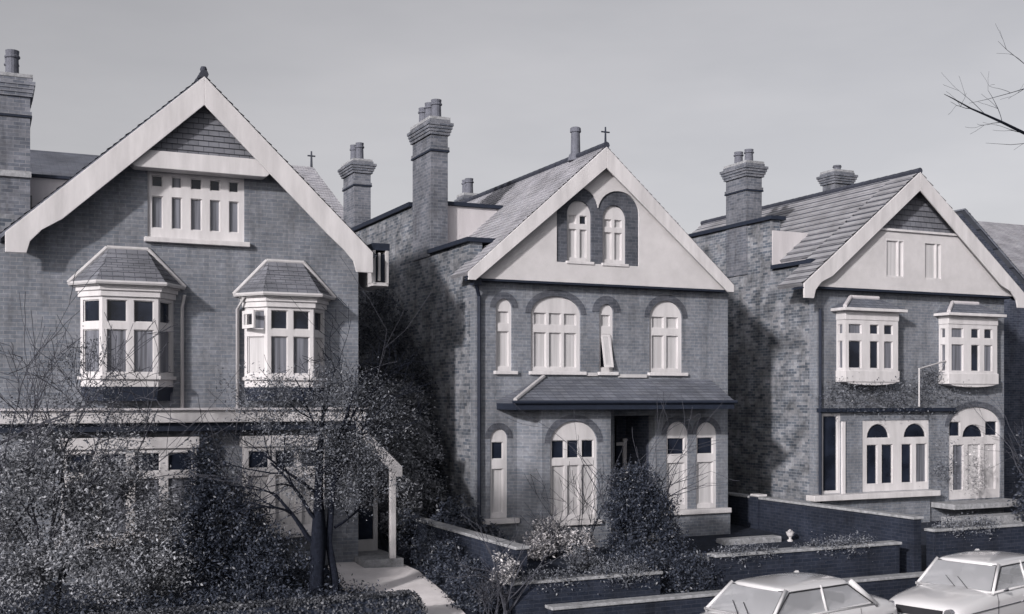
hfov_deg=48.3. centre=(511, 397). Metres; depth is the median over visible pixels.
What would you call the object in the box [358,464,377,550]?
porch door
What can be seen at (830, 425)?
window
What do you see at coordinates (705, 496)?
window
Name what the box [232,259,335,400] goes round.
bay window
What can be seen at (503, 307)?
window
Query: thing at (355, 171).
brick house
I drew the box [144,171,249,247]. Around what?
window
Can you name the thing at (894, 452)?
window
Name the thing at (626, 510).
conical bush
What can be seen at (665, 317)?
window
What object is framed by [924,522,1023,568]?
garden wall
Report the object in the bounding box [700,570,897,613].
parked car
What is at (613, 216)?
window
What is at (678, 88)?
sky
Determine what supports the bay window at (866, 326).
in the brick house at (886, 279)
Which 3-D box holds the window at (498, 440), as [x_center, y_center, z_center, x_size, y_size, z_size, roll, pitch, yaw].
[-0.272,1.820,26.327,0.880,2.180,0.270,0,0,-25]
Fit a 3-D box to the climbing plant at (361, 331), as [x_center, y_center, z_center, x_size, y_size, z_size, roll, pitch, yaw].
[-3.185,0.069,31.110,1.648,7.651,9.182,0,0,-25]
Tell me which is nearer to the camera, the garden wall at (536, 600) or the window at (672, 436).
the garden wall at (536, 600)
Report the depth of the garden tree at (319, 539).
20.41 m
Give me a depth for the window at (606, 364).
27.55 m
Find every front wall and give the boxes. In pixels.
[545,590,720,613]
[842,571,923,599]
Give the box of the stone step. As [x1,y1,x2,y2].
[716,535,781,545]
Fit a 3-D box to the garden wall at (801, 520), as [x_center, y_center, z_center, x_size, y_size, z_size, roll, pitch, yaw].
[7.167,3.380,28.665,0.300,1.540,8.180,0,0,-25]
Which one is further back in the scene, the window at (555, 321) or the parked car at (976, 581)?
the window at (555, 321)
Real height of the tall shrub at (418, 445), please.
6.480 m
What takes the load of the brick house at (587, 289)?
on the ground
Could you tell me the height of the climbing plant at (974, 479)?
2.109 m
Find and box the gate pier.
[749,493,766,528]
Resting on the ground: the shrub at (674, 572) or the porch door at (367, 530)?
the shrub at (674, 572)
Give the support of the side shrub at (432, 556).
on the ground
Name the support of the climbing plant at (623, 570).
on the garden wall at (536, 600)
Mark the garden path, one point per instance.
(404, 577)
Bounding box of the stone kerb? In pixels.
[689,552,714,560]
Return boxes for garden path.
[328,562,464,613]
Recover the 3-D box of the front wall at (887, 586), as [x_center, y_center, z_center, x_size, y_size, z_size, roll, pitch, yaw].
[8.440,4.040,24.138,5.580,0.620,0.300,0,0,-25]
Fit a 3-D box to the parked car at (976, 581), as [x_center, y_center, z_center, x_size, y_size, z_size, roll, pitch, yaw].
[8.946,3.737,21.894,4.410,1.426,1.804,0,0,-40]
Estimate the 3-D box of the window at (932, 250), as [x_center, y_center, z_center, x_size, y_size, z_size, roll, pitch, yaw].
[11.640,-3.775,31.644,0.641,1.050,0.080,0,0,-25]
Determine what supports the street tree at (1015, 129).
on the pavement
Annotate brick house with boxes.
[0,49,403,584]
[291,142,376,227]
[351,99,737,550]
[688,149,1023,526]
[954,208,1023,498]
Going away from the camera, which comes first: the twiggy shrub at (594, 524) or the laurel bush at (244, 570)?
the laurel bush at (244, 570)
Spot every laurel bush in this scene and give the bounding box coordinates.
[0,294,260,613]
[152,387,337,604]
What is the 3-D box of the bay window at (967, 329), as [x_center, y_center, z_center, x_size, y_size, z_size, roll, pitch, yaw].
[12.933,-1.505,32.201,2.220,2.440,0.564,0,0,-25]
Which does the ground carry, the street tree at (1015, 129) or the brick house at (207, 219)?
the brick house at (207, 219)
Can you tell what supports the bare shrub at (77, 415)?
on the ground
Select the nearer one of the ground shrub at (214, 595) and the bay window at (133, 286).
the ground shrub at (214, 595)
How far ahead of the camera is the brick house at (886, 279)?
31.74 m
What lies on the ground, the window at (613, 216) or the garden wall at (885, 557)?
the garden wall at (885, 557)
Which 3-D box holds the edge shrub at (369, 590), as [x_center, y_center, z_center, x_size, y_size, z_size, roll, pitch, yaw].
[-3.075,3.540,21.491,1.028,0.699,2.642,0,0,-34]
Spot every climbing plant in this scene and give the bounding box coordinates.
[358,281,455,520]
[505,551,669,595]
[705,527,876,569]
[814,363,978,496]
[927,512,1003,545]
[960,439,990,499]
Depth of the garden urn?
28.07 m
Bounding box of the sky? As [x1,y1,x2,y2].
[0,0,1023,233]
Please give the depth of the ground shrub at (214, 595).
18.65 m
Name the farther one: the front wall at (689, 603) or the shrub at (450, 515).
the shrub at (450, 515)
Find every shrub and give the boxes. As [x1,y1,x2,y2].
[0,263,187,612]
[0,568,356,613]
[290,256,452,549]
[324,564,386,595]
[396,502,507,612]
[422,490,508,538]
[448,509,583,613]
[461,565,517,613]
[512,494,598,561]
[524,458,627,553]
[561,536,646,572]
[608,544,729,594]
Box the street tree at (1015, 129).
[944,32,1023,149]
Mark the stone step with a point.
(754, 539)
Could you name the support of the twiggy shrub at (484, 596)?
on the ground
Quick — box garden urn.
[786,529,793,541]
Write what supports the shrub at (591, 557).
on the ground
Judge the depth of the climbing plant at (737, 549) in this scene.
23.67 m
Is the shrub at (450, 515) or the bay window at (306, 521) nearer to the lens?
the bay window at (306, 521)
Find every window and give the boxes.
[54,436,199,584]
[67,245,185,400]
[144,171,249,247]
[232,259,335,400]
[240,434,326,570]
[482,429,519,524]
[493,299,517,373]
[529,296,586,374]
[565,201,593,264]
[597,304,618,374]
[601,206,628,266]
[647,301,687,375]
[666,422,686,509]
[696,422,715,508]
[822,413,839,493]
[831,295,907,384]
[862,420,927,491]
[886,238,903,277]
[924,241,941,279]
[934,301,1006,386]
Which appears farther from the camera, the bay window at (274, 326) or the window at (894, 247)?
the window at (894, 247)
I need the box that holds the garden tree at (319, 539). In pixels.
[180,299,443,597]
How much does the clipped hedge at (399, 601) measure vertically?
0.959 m
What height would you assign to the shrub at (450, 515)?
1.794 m
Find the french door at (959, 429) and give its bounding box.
[949,407,998,499]
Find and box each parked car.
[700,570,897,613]
[889,549,1023,613]
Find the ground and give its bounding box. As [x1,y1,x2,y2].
[0,506,1021,613]
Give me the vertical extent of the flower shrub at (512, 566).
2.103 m
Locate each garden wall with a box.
[381,509,529,604]
[504,569,662,613]
[707,540,901,589]
[728,492,923,572]
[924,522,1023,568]
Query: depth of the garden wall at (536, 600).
21.26 m
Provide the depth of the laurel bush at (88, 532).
19.09 m
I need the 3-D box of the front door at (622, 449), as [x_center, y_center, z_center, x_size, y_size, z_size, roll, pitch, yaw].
[2.474,2.225,29.075,0.940,2.350,0.170,0,0,-25]
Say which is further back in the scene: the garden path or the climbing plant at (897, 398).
the climbing plant at (897, 398)
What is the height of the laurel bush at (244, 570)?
4.068 m
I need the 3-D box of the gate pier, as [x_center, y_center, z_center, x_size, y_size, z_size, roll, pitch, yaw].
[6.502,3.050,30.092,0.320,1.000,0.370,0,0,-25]
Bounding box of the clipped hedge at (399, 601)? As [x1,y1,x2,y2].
[81,589,427,613]
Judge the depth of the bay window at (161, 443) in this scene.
22.00 m
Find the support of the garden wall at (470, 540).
on the ground
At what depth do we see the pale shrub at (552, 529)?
25.12 m
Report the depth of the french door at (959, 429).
32.73 m
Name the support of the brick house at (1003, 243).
on the ground
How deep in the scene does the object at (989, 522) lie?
25.47 m
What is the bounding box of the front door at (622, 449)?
[616,438,626,529]
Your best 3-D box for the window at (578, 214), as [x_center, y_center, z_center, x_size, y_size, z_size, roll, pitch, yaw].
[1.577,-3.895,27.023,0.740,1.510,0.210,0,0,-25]

